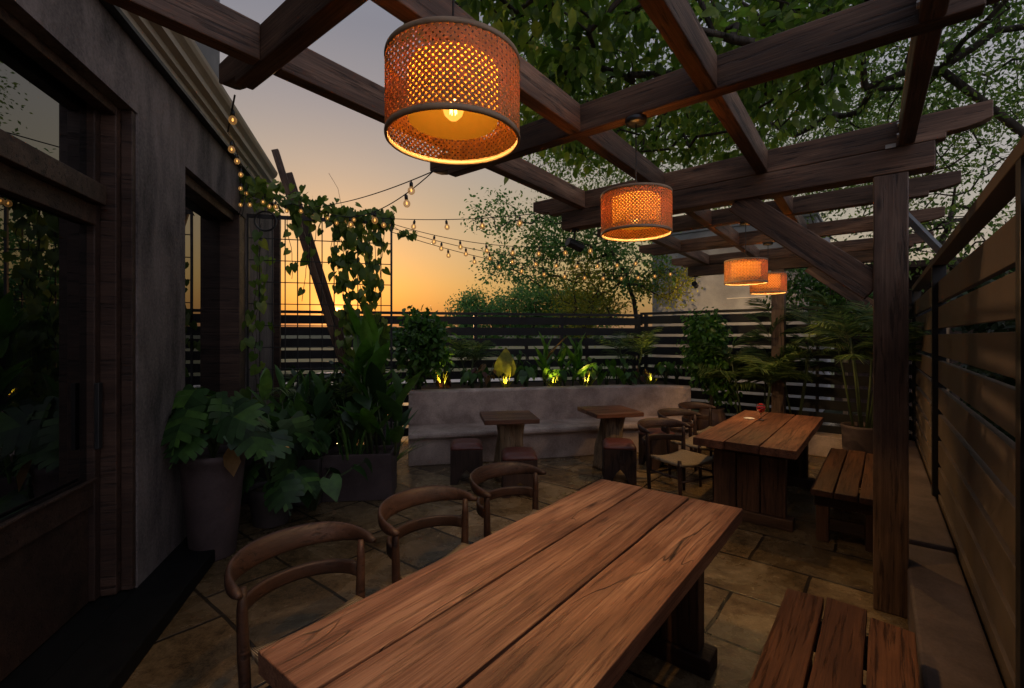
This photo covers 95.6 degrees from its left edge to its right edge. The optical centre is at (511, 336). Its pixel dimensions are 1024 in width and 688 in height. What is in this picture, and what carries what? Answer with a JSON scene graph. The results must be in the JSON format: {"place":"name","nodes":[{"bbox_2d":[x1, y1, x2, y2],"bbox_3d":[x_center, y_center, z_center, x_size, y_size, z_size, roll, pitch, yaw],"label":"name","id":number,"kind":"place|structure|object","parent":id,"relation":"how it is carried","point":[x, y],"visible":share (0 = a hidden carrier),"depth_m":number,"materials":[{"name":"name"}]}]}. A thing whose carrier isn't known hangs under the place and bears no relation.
{"place":"outdoors","nodes":[
{"label":"outdoors","id":0,"kind":"place"},
{"bbox_2d":[281,334,649,338],"bbox_3d":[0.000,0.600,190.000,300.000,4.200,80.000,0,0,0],"label":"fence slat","id":1,"kind":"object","parent":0,"point":[313,336],"depth_m":153.10,"materials":[{"name":"wood"}]},
{"bbox_2d":[444,284,514,381],"bbox_3d":[-0.992,0.012,14.020,2.165,3.383,2.117,0,0,36],"label":"distant tree","id":2,"kind":"object","parent":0,"point":[463,305],"visible":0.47,"depth_m":13.63,"materials":[{"name":"green plant"}]},
{"bbox_2d":[122,414,911,687],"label":"courtyard floor","id":3,"kind":"structure","parent":0,"point":[753,572],"depth_m":3.28,"materials":[{"name":"stone"}]},
{"bbox_2d":[0,0,280,687],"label":"building","id":4,"kind":"structure","parent":3,"relation":"on","point":[122,270],"depth_m":2.80,"materials":[{"name":"paint"}]},
{"bbox_2d":[0,34,105,681],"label":"door","id":5,"kind":"structure","parent":4,"relation":"in","point":[52,194],"depth_m":2.44,"materials":[{"name":"black"}]},
{"bbox_2d":[185,173,244,447],"bbox_3d":[-2.968,-0.055,4.502,0.240,2.606,1.736,0,0,-16],"label":"window","id":6,"kind":"structure","parent":4,"relation":"in","point":[214,235],"depth_m":4.87,"materials":[{"name":"black"}]},
{"bbox_2d":[160,384,275,561],"bbox_3d":[-2.300,1.034,3.689,0.804,1.333,0.875,0,0,-19],"label":"potted plant","id":7,"kind":"object","parent":3,"relation":"on","point":[211,475],"visible":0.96,"depth_m":3.46,"materials":[{"name":"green plant"}]},
{"bbox_2d":[242,409,323,528],"bbox_3d":[-2.111,1.163,4.198,0.754,1.074,0.777,0,0,-17],"label":"potted plant","id":8,"kind":"object","parent":3,"relation":"on","point":[271,507],"visible":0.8,"depth_m":4.08,"materials":[{"name":"green plant"}]},
{"bbox_2d":[224,521,376,687],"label":"horn back chair","id":9,"kind":"object","parent":3,"relation":"on","point":[246,558],"visible":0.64,"depth_m":2.17,"materials":[{"name":"brown wood"}]},
{"bbox_2d":[262,374,341,414],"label":"palm","id":10,"kind":"object","parent":3,"relation":"on","point":[288,394],"visible":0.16,"depth_m":5.29,"materials":[{"name":"green plant"}]},
{"bbox_2d":[292,451,324,505],"bbox_3d":[-2.120,1.470,4.850,0.320,0.460,0.420,0,0,-6],"label":"planter box","id":11,"kind":"object","parent":3,"relation":"on","point":[315,465],"visible":0.17,"depth_m":4.65,"materials":[{"name":"ceramic"}]},
{"bbox_2d":[289,368,340,455],"bbox_3d":[-2.143,0.808,4.951,0.640,0.967,0.543,0,0,-22],"label":"canna","id":12,"kind":"object","parent":11,"relation":"on","point":[318,386],"visible":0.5,"depth_m":4.85,"materials":[{"name":"green plant"}]},
{"bbox_2d":[268,420,362,459],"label":"broadleaf plant","id":13,"kind":"object","parent":11,"relation":"in","point":[322,438],"visible":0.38,"depth_m":4.61,"materials":[{"name":"green plant"}]},
{"bbox_2d":[286,172,344,354],"bbox_3d":[-2.420,-0.240,6.350,0.085,4.050,0.060,-17,4,-14],"label":"leaning post","id":14,"kind":"object","parent":3,"relation":"on","point":[316,258],"visible":0.3,"depth_m":6.28,"materials":[{"name":"wood"}]},
{"bbox_2d":[262,455,371,510],"bbox_3d":[-1.862,1.451,4.517,0.970,0.502,0.811,0,0,-5],"label":"ground plant","id":15,"kind":"object","parent":3,"relation":"on","point":[331,486],"visible":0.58,"depth_m":4.29,"materials":[{"name":"green plant"}]},
{"bbox_2d":[246,210,391,446],"bbox_3d":[-2.189,0.145,5.342,1.574,3.110,0.055,0,0,-13],"label":"wire trellis","id":16,"kind":"object","parent":3,"relation":"on","point":[258,215],"visible":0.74,"depth_m":5.29,"materials":[{"name":"black metal"}]},
{"bbox_2d":[248,192,390,227],"bbox_3d":[-2.171,-1.429,5.291,1.524,0.332,0.180,0,0,-15],"label":"string light","id":17,"kind":"object","parent":16,"relation":"attached to","point":[269,204],"visible":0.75,"depth_m":5.22,"materials":[{"name":"glass"},{"name":"black rubber"}]},
{"bbox_2d":[239,166,416,403],"bbox_3d":[-2.147,-0.518,5.333,2.097,2.955,0.607,0,0,-13],"label":"climbing vine","id":18,"kind":"object","parent":16,"relation":"attached to","point":[349,235],"visible":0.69,"depth_m":5.33,"materials":[{"name":"green plant"}]},
{"bbox_2d":[395,224,600,255],"bbox_3d":[-0.170,-1.157,5.605,2.517,0.373,0.062,0,0,-3],"label":"string light","id":19,"kind":"object","parent":16,"relation":"hanging from","point":[564,248],"visible":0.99,"depth_m":5.59,"materials":[{"name":"brown"}]},
{"bbox_2d":[394,228,641,268],"bbox_3d":[0.227,-1.105,6.117,3.509,0.377,0.064,0,0,-20],"label":"string light","id":20,"kind":"object","parent":16,"relation":"hanging from","point":[441,246],"visible":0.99,"depth_m":6.13,"materials":[{"name":"brown"}]},
{"bbox_2d":[392,232,671,280],"bbox_3d":[0.660,-1.040,6.694,4.777,0.407,0.068,0,0,-29],"label":"string light","id":21,"kind":"object","parent":16,"relation":"hanging from","point":[584,276],"visible":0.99,"depth_m":6.61,"materials":[{"name":"brown"}]},
{"bbox_2d":[271,149,367,441],"bbox_3d":[-2.495,-0.365,6.200,0.085,4.308,0.060,-17,4,-14],"label":"leaning post","id":22,"kind":"object","parent":3,"relation":"on","point":[304,245],"visible":0.53,"depth_m":6.14,"materials":[{"name":"wood"}]},
{"bbox_2d":[274,360,394,449],"bbox_3d":[-2.217,1.002,5.780,1.543,1.396,0.926,0,0,0],"label":"bush","id":23,"kind":"object","parent":3,"relation":"on","point":[340,379],"visible":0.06,"depth_m":5.69,"materials":[{"name":"green plant"}]},
{"bbox_2d":[306,365,410,445],"bbox_3d":[-1.963,1.009,5.698,1.256,1.388,1.480,0,0,0],"label":"palm","id":24,"kind":"object","parent":3,"relation":"on","point":[349,393],"visible":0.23,"depth_m":5.43,"materials":[{"name":"green plant"}]},
{"bbox_2d":[322,445,396,501],"bbox_3d":[-1.620,1.460,4.980,0.700,0.480,0.400,0,0,-6],"label":"planter box","id":25,"kind":"object","parent":3,"relation":"on","point":[380,483],"visible":0.64,"depth_m":4.79,"materials":[{"name":"ceramic"}]},
{"bbox_2d":[332,410,379,460],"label":"snake plant","id":26,"kind":"object","parent":25,"relation":"on","point":[347,444],"visible":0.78,"depth_m":4.81,"materials":[{"name":"green plant"}]},
{"bbox_2d":[313,384,401,444],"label":"broadleaf plant","id":27,"kind":"object","parent":25,"relation":"on","point":[323,404],"visible":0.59,"depth_m":4.80,"materials":[{"name":"green plant"}]},
{"bbox_2d":[332,298,405,453],"bbox_3d":[-1.511,0.440,4.865,0.741,1.664,0.710,0,0,0],"label":"canna","id":28,"kind":"object","parent":25,"relation":"on","point":[368,349],"visible":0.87,"depth_m":4.79,"materials":[{"name":"green plant"}]},
{"bbox_2d":[354,361,424,455],"bbox_3d":[-1.258,0.760,4.892,0.702,1.024,0.635,0,0,0],"label":"canna","id":29,"kind":"object","parent":25,"relation":"on","point":[375,381],"visible":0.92,"depth_m":4.84,"materials":[{"name":"green plant"}]},
{"bbox_2d":[358,410,436,460],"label":"strap plant","id":30,"kind":"object","parent":25,"relation":"on","point":[388,433],"visible":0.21,"depth_m":5.66,"materials":[{"name":"green plant"}]},
{"bbox_2d":[372,421,400,455],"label":"plant","id":31,"kind":"object","parent":3,"relation":"on","point":[379,439],"visible":0.27,"depth_m":5.87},
{"bbox_2d":[377,485,477,583],"bbox_3d":[-0.378,1.314,2.571,0.708,0.774,0.653,0,0,35],"label":"horn back chair","id":32,"kind":"object","parent":3,"relation":"on","point":[391,506],"visible":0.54,"depth_m":2.79,"materials":[{"name":"brown wood"}]},
{"bbox_2d":[281,310,642,435],"bbox_3d":[-0.667,0.645,7.956,6.316,2.110,0.073,0,0,-12],"label":"slat fence","id":33,"kind":"object","parent":3,"relation":"on","point":[561,321],"visible":0.23,"depth_m":8.03,"materials":[{"name":"black wood"}]},
{"bbox_2d":[286,372,541,384],"bbox_3d":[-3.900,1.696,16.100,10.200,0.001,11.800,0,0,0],"label":"fence slat","id":34,"kind":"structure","parent":33,"relation":"attached to","point":[458,380],"depth_m":17.81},
{"bbox_2d":[450,438,482,484],"bbox_3d":[-0.540,1.468,5.500,0.376,0.465,0.376,0,0,-6],"label":"block stool","id":35,"kind":"object","parent":3,"relation":"on","point":[466,454],"visible":0.85,"depth_m":5.32,"materials":[{"name":"wood"}]},
{"bbox_2d":[258,479,742,687],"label":"dining table","id":36,"kind":"object","parent":3,"relation":"on","point":[598,584],"visible":1,"depth_m":1.65,"materials":[{"name":"wood"}]},
{"bbox_2d":[469,462,545,537],"bbox_3d":[0.070,1.314,3.119,0.708,0.774,0.653,0,0,38],"label":"horn back chair","id":37,"kind":"object","parent":3,"relation":"on","point":[481,474],"visible":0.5,"depth_m":3.36,"materials":[{"name":"brown wood"}]},
{"bbox_2d":[480,410,539,481],"bbox_3d":[-0.045,1.325,5.600,0.640,0.750,0.638,0,0,-9],"label":"trunk table","id":38,"kind":"object","parent":3,"relation":"on","point":[510,427],"visible":0.6,"depth_m":5.50,"materials":[{"name":"wood"}]},
{"bbox_2d":[501,447,537,497],"bbox_3d":[0.075,1.468,5.060,0.376,0.465,0.376,0,0,-3],"label":"block stool","id":39,"kind":"object","parent":3,"relation":"on","point":[527,455],"visible":0.67,"depth_m":4.88,"materials":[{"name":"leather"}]},
{"bbox_2d":[421,380,675,388],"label":"planting bed soil","id":40,"kind":"structure","parent":3,"relation":"on","point":[512,384],"depth_m":7.73,"materials":[{"name":"soil"}]},
{"bbox_2d":[398,367,431,389],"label":"leafy plant","id":41,"kind":"object","parent":40,"relation":"on","point":[410,370],"visible":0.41,"depth_m":6.91,"materials":[{"name":"green plant"}]},
{"bbox_2d":[385,304,456,389],"bbox_3d":[-1.322,0.613,6.745,1.010,2.174,1.009,0,0,22],"label":"bush","id":42,"kind":"object","parent":40,"relation":"on","point":[424,336],"visible":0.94,"depth_m":6.59,"materials":[{"name":"green plant"}]},
{"bbox_2d":[433,376,450,388],"bbox_3d":[-1.049,0.714,7.028,0.282,0.229,0.343,0,0,-17],"label":"elephant ear","id":43,"kind":"object","parent":40,"relation":"on","point":[442,385],"visible":0.73,"depth_m":7.01},
{"bbox_2d":[442,359,460,377],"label":"leafy plant","id":44,"kind":"object","parent":40,"relation":"on","point":[450,365],"visible":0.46,"depth_m":7.60,"materials":[{"name":"green plant"}]},
{"bbox_2d":[445,339,500,384],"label":"palm","id":45,"kind":"object","parent":40,"relation":"on","point":[461,351],"visible":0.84,"depth_m":7.62,"materials":[{"name":"green plant"}]},
{"bbox_2d":[460,366,488,387],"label":"leafy plant","id":46,"kind":"object","parent":40,"relation":"on","point":[469,376],"visible":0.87,"depth_m":7.08,"materials":[{"name":"green plant"}]},
{"bbox_2d":[471,367,496,387],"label":"leafy plant","id":47,"kind":"object","parent":40,"relation":"on","point":[484,374],"visible":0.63,"depth_m":7.12,"materials":[{"name":"green plant"}]},
{"bbox_2d":[477,363,496,386],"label":"leafy plant","id":48,"kind":"object","parent":40,"relation":"on","point":[487,380],"visible":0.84,"depth_m":7.26,"materials":[{"name":"green plant"}]},
{"bbox_2d":[494,347,515,380],"bbox_3d":[-0.133,0.486,7.276,0.288,0.641,0.275,0,0,42],"label":"elephant ear","id":49,"kind":"object","parent":40,"relation":"on","point":[505,363],"visible":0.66,"depth_m":7.28},
{"bbox_2d":[496,372,515,386],"bbox_3d":[-0.097,0.657,7.131,0.384,0.296,0.326,0,0,-40],"label":"bromeliad","id":50,"kind":"object","parent":40,"relation":"on","point":[504,383],"visible":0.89,"depth_m":7.11,"materials":[{"name":"yellow plant"}]},
{"bbox_2d":[511,350,529,383],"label":"leafy plant","id":51,"kind":"object","parent":40,"relation":"on","point":[518,357],"visible":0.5,"depth_m":7.79,"materials":[{"name":"green plant"}]},
{"bbox_2d":[515,364,543,386],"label":"leafy plant","id":52,"kind":"object","parent":40,"relation":"on","point":[525,373],"visible":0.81,"depth_m":7.22,"materials":[{"name":"green plant"}]},
{"bbox_2d":[532,332,568,385],"bbox_3d":[0.545,0.359,7.407,0.598,0.895,0.522,0,0,-37],"label":"canna","id":53,"kind":"object","parent":40,"relation":"on","point":[546,359],"visible":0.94,"depth_m":7.37,"materials":[{"name":"green plant"}]},
{"bbox_2d":[548,368,574,385],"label":"leafy plant","id":54,"kind":"object","parent":40,"relation":"on","point":[562,374],"visible":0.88,"depth_m":7.14,"materials":[{"name":"green plant"}]},
{"bbox_2d":[544,333,596,385],"bbox_3d":[0.950,0.369,7.363,0.824,0.880,0.525,0,0,14],"label":"canna","id":55,"kind":"object","parent":40,"relation":"on","point":[575,358],"visible":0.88,"depth_m":7.31,"materials":[{"name":"green plant"}]},
{"bbox_2d":[566,357,596,384],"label":"leafy plant","id":56,"kind":"object","parent":40,"relation":"on","point":[585,363],"visible":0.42,"depth_m":7.69,"materials":[{"name":"green plant"}]},
{"bbox_2d":[578,362,604,384],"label":"leafy plant","id":57,"kind":"object","parent":40,"relation":"on","point":[592,372],"visible":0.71,"depth_m":7.38,"materials":[{"name":"green plant"}]},
{"bbox_2d":[596,359,624,384],"bbox_3d":[1.585,0.606,7.544,0.429,0.477,0.390,0,0,-10],"label":"elephant ear","id":58,"kind":"object","parent":40,"relation":"on","point":[618,371],"visible":0.86,"depth_m":7.49},
{"bbox_2d":[604,358,633,384],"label":"leafy plant","id":59,"kind":"object","parent":40,"relation":"on","point":[625,364],"visible":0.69,"depth_m":7.68,"materials":[{"name":"green plant"}]},
{"bbox_2d":[593,326,660,383],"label":"palm","id":60,"kind":"object","parent":40,"relation":"on","point":[646,343],"visible":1,"depth_m":7.78,"materials":[{"name":"green plant"}]},
{"bbox_2d":[620,371,637,384],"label":"leafy plant","id":61,"kind":"object","parent":40,"relation":"on","point":[628,377],"visible":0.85,"depth_m":7.32,"materials":[{"name":"green plant"}]},
{"bbox_2d":[624,367,652,383],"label":"leafy plant","id":62,"kind":"object","parent":40,"relation":"on","point":[642,378],"visible":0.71,"depth_m":7.53,"materials":[{"name":"green plant"}]},
{"bbox_2d":[652,361,676,384],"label":"leafy plant","id":63,"kind":"object","parent":40,"relation":"on","point":[669,368],"visible":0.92,"depth_m":7.61,"materials":[{"name":"green plant"}]},
{"bbox_2d":[662,361,686,384],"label":"leafy plant","id":64,"kind":"object","parent":40,"relation":"on","point":[677,374],"visible":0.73,"depth_m":7.74,"materials":[{"name":"green plant"}]},
{"bbox_2d":[408,384,692,465],"bbox_3d":[0.684,1.235,6.773,4.323,0.930,0.977,0,0,-9],"label":"concrete bench","id":65,"kind":"object","parent":3,"relation":"on","point":[445,418],"visible":0.73,"depth_m":6.66,"materials":[{"name":"concrete"}]},
{"bbox_2d":[104,0,1001,618],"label":"pergola","id":66,"kind":"object","parent":3,"relation":"on","point":[890,158],"visible":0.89,"depth_m":2.80,"materials":[{"name":"wood"}]},
{"bbox_2d":[227,95,247,218],"bbox_3d":[-2.140,-1.379,3.654,0.099,0.664,3.270,0,0,-29],"label":"string light","id":67,"kind":"object","parent":66,"relation":"hanging from","point":[232,113],"visible":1,"depth_m":3.09,"materials":[{"name":"brown"}]},
{"bbox_2d":[315,169,436,206],"bbox_3d":[-1.403,-1.299,4.345,0.056,0.389,2.644,0,0,-40],"label":"string light","id":68,"kind":"object","parent":66,"relation":"hanging from","point":[410,184],"visible":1,"depth_m":3.71,"materials":[{"name":"brown"}]},
{"bbox_2d":[330,170,433,227],"bbox_3d":[-1.343,-1.233,4.367,0.058,0.401,2.544,0,0,-38],"label":"string light","id":69,"kind":"object","parent":66,"relation":"hanging from","point":[405,195],"visible":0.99,"depth_m":4.05,"materials":[{"name":"brown"}]},
{"bbox_2d":[362,213,536,229],"bbox_3d":[-0.775,-1.252,4.990,2.227,0.323,0.062,0,0,24],"label":"string light","id":70,"kind":"object","parent":66,"relation":"hanging from","point":[446,221],"visible":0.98,"depth_m":4.94,"materials":[{"name":"brown"}]},
{"bbox_2d":[384,0,519,164],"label":"pendant lamp","id":71,"kind":"object","parent":66,"relation":"hanging from","point":[452,88],"visible":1,"depth_m":1.15,"materials":[{"name":"brown wicker"}]},
{"bbox_2d":[565,229,583,251],"bbox_3d":[0.584,-0.891,4.322,0.180,0.207,0.090,0,0,-24],"label":"spotlight","id":72,"kind":"object","parent":66,"relation":"attached to","point":[574,244],"visible":1,"depth_m":4.29,"materials":[{"name":"black metal"}]},
{"bbox_2d":[601,114,672,241],"bbox_3d":[0.655,-0.843,2.452,0.368,0.612,0.368,0,0,0],"label":"pendant lamp","id":73,"kind":"object","parent":66,"relation":"hanging from","point":[637,209],"visible":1,"depth_m":2.33,"materials":[{"name":"orange wicker"}]},
{"bbox_2d":[724,221,767,285],"bbox_3d":[2.347,-0.838,4.660,0.398,0.621,0.397,0,0,0],"label":"pendant lamp","id":74,"kind":"object","parent":66,"relation":"hanging from","point":[746,271],"visible":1,"depth_m":4.53,"materials":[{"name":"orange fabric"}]},
{"bbox_2d":[749,242,786,294],"bbox_3d":[3.139,-0.837,5.690,0.405,0.623,0.405,0,0,0],"label":"pendant lamp","id":75,"kind":"object","parent":66,"relation":"hanging from","point":[776,281],"visible":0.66,"depth_m":5.53,"materials":[{"name":"orange wicker"}]},
{"bbox_2d":[577,405,643,470],"bbox_3d":[1.265,1.325,6.030,0.640,0.750,0.638,0,0,-14],"label":"trunk table","id":76,"kind":"object","parent":3,"relation":"on","point":[612,419],"visible":0.73,"depth_m":5.93,"materials":[{"name":"wood"}]},
{"bbox_2d":[602,438,636,484],"bbox_3d":[1.270,1.468,5.520,0.376,0.465,0.376,0,0,8],"label":"block stool","id":77,"kind":"object","parent":3,"relation":"on","point":[618,454],"visible":0.95,"depth_m":5.34,"materials":[{"name":"wood"}]},
{"bbox_2d":[398,0,905,190],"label":"broadleaf tree","id":78,"kind":"object","parent":3,"relation":"on","point":[566,66],"visible":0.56,"depth_m":4.32,"materials":[{"name":"green plant"}]},
{"bbox_2d":[638,428,677,469],"bbox_3d":[1.920,1.468,6.100,0.376,0.465,0.376,0,0,-12],"label":"block stool","id":79,"kind":"object","parent":3,"relation":"on","point":[658,447],"visible":0.43,"depth_m":5.92,"materials":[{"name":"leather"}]},
{"bbox_2d":[637,418,713,499],"bbox_3d":[1.706,1.314,4.954,0.653,0.774,0.708,0,0,-28],"label":"horn back chair","id":80,"kind":"object","parent":3,"relation":"on","point":[683,458],"visible":0.96,"depth_m":4.89,"materials":[{"name":"brown wood"}]},
{"bbox_2d":[657,408,713,486],"bbox_3d":[2.147,1.314,5.672,0.653,0.774,0.708,0,0,-34],"label":"horn back chair","id":81,"kind":"object","parent":3,"relation":"on","point":[664,413],"visible":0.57,"depth_m":5.78,"materials":[{"name":"brown wood"}]},
{"bbox_2d":[678,402,715,456],"bbox_3d":[2.616,1.314,6.252,0.653,0.774,0.708,0,0,-40],"label":"horn back chair","id":82,"kind":"object","parent":3,"relation":"on","point":[691,405],"visible":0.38,"depth_m":6.48,"materials":[{"name":"brown wood"}]},
{"bbox_2d":[676,306,742,430],"bbox_3d":[3.036,0.617,7.222,0.998,2.166,0.857,0,0,0],"label":"potted tree","id":83,"kind":"object","parent":3,"relation":"on","point":[705,327],"visible":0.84,"depth_m":7.08,"materials":[{"name":"green plant"}]},
{"bbox_2d":[480,0,1023,219],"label":"spreading tree","id":84,"kind":"object","parent":3,"relation":"on","point":[877,87],"visible":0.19,"depth_m":7.52,"materials":[{"name":"green plant"}]},
{"bbox_2d":[693,329,818,413],"bbox_3d":[3.584,0.798,6.958,1.645,1.809,1.714,0,0,-44],"label":"palm","id":85,"kind":"object","parent":3,"relation":"on","point":[761,366],"visible":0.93,"depth_m":6.73,"materials":[{"name":"green plant"}]},
{"bbox_2d":[693,410,822,531],"bbox_3d":[2.647,1.319,4.855,0.835,0.761,2.072,0,0,39],"label":"dining table","id":86,"kind":"object","parent":3,"relation":"on","point":[759,466],"visible":0.98,"depth_m":4.29,"materials":[{"name":"wood"}]},
{"bbox_2d":[756,403,765,420],"bbox_3d":[2.790,0.845,5.200,0.100,0.190,0.100,0,0,0],"label":"drink glass","id":87,"kind":"object","parent":86,"relation":"on","point":[760,408],"visible":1,"depth_m":5.17,"materials":[{"name":"red"}]},
{"bbox_2d":[697,428,841,456],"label":"planter kerb","id":88,"kind":"structure","parent":3,"relation":"on","point":[821,444],"depth_m":6.54,"materials":[{"name":"concrete"}]},
{"bbox_2d":[739,298,853,414],"bbox_3d":[4.152,0.412,6.687,1.389,1.982,1.387,0,0,0],"label":"palm","id":89,"kind":"object","parent":88,"relation":"on","point":[810,341],"visible":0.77,"depth_m":6.71,"materials":[{"name":"green plant"}]},
{"bbox_2d":[640,303,930,439],"bbox_3d":[3.989,0.630,7.332,4.100,2.140,0.073,0,0,39],"label":"slat fence","id":90,"kind":"object","parent":3,"relation":"on","point":[646,320],"visible":0.11,"depth_m":7.08,"materials":[{"name":"black wood"}]},
{"bbox_2d":[748,588,919,687],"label":"wooden bench","id":91,"kind":"object","parent":3,"relation":"on","point":[842,645],"visible":1,"depth_m":1.85,"materials":[{"name":"wood"}]},
{"bbox_2d":[810,448,872,551],"bbox_3d":[3.201,1.474,4.366,0.472,0.452,1.829,0,0,39],"label":"wooden bench","id":92,"kind":"object","parent":3,"relation":"on","point":[839,482],"visible":0.87,"depth_m":3.85,"materials":[{"name":"wood"}]},
{"bbox_2d":[799,289,930,477],"bbox_3d":[4.301,0.534,5.708,1.414,2.332,1.543,0,0,0],"label":"potted plant","id":93,"kind":"object","parent":3,"relation":"on","point":[857,436],"visible":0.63,"depth_m":5.67,"materials":[{"name":"green plant"}]},
{"bbox_2d":[769,71,1023,306],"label":"leaning tree","id":94,"kind":"object","parent":3,"relation":"on","point":[947,224],"visible":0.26,"depth_m":7.12,"materials":[{"name":"green plant"}]},
{"bbox_2d":[907,440,1003,687],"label":"planter kerb","id":95,"kind":"structure","parent":3,"relation":"on","point":[952,645],"depth_m":2.40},
{"bbox_2d":[912,135,1023,687],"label":"board fence","id":96,"kind":"object","parent":95,"relation":"on","point":[977,481],"visible":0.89,"depth_m":2.28,"materials":[{"name":"brown wood"}]},
{"bbox_2d":[930,261,1014,494],"bbox_3d":[3.878,0.404,3.068,1.148,3.025,9.834,0,0,38],"label":"hedge","id":97,"kind":"object","parent":3,"relation":"on","point":[1005,326],"visible":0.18,"depth_m":4.86,"materials":[{"name":"green plant"}]},
{"bbox_3d":[-2.650,1.470,4.950,0.620,0.460,0.400,0,0,-12],"label":"planter box","id":98,"kind":"object","parent":3,"relation":"on","visible":0},
{"bbox_2d":[258,403,296,431],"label":"broadleaf plant","id":99,"kind":"object","parent":98,"relation":"in","point":[288,413],"visible":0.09,"depth_m":4.74,"materials":[{"name":"green plant"}]},
{"bbox_2d":[249,365,308,451],"bbox_3d":[-2.387,0.792,4.877,0.519,1.002,0.655,0,0,40],"label":"canna","id":100,"kind":"object","parent":98,"relation":"in","point":[265,384],"visible":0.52,"depth_m":4.83,"materials":[{"name":"green plant"}]},
{"bbox_2d":[281,345,865,413],"bbox_3d":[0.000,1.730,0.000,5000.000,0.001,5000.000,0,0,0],"label":"ground","id":101,"kind":"structure","parent":0,"point":[495,358],"depth_m":34.63,"materials":[{"name":"green"}]},
{"bbox_2d":[487,279,560,358],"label":"distant tree","id":102,"kind":"object","parent":101,"relation":"on","point":[514,305],"visible":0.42,"depth_m":14.13,"materials":[{"name":"green plant"}]},
{"bbox_2d":[459,186,687,377],"bbox_3d":[1.287,-0.827,10.128,4.948,5.056,2.393,0,0,0],"label":"gnarled tree","id":103,"kind":"object","parent":101,"relation":"on","point":[598,250],"visible":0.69,"depth_m":10.05,"materials":[{"name":"green plant"}]},
{"bbox_2d":[530,277,625,379],"bbox_3d":[1.907,-0.090,14.190,2.527,3.587,2.606,0,0,39],"label":"distant tree","id":104,"kind":"object","parent":101,"relation":"on","point":[556,326],"visible":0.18,"depth_m":13.89,"materials":[{"name":"green plant"}]},
{"bbox_2d":[535,252,702,378],"bbox_3d":[2.315,-0.070,9.868,3.659,3.542,1.469,0,0,0],"label":"tree","id":105,"kind":"object","parent":101,"relation":"on","point":[594,298],"visible":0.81,"depth_m":9.75,"materials":[{"name":"green plant"}]},
{"bbox_2d":[652,212,831,411],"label":"rendered building","id":106,"kind":"structure","parent":101,"relation":"on","point":[715,292],"depth_m":10.62,"materials":[{"name":"white concrete"}]},
{"bbox_2d":[834,256,1014,413],"bbox_3d":[8.861,0.140,8.912,4.700,3.120,2.000,0,0,39],"label":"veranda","id":107,"kind":"object","parent":101,"relation":"on","point":[923,265],"visible":0.02,"depth_m":9.85,"materials":[{"name":"wood"}]},
{"bbox_2d":[220,0,1023,327],"label":"sky","id":108,"kind":"structure","parent":0,"point":[315,136],"materials":[{"name":"orange"}]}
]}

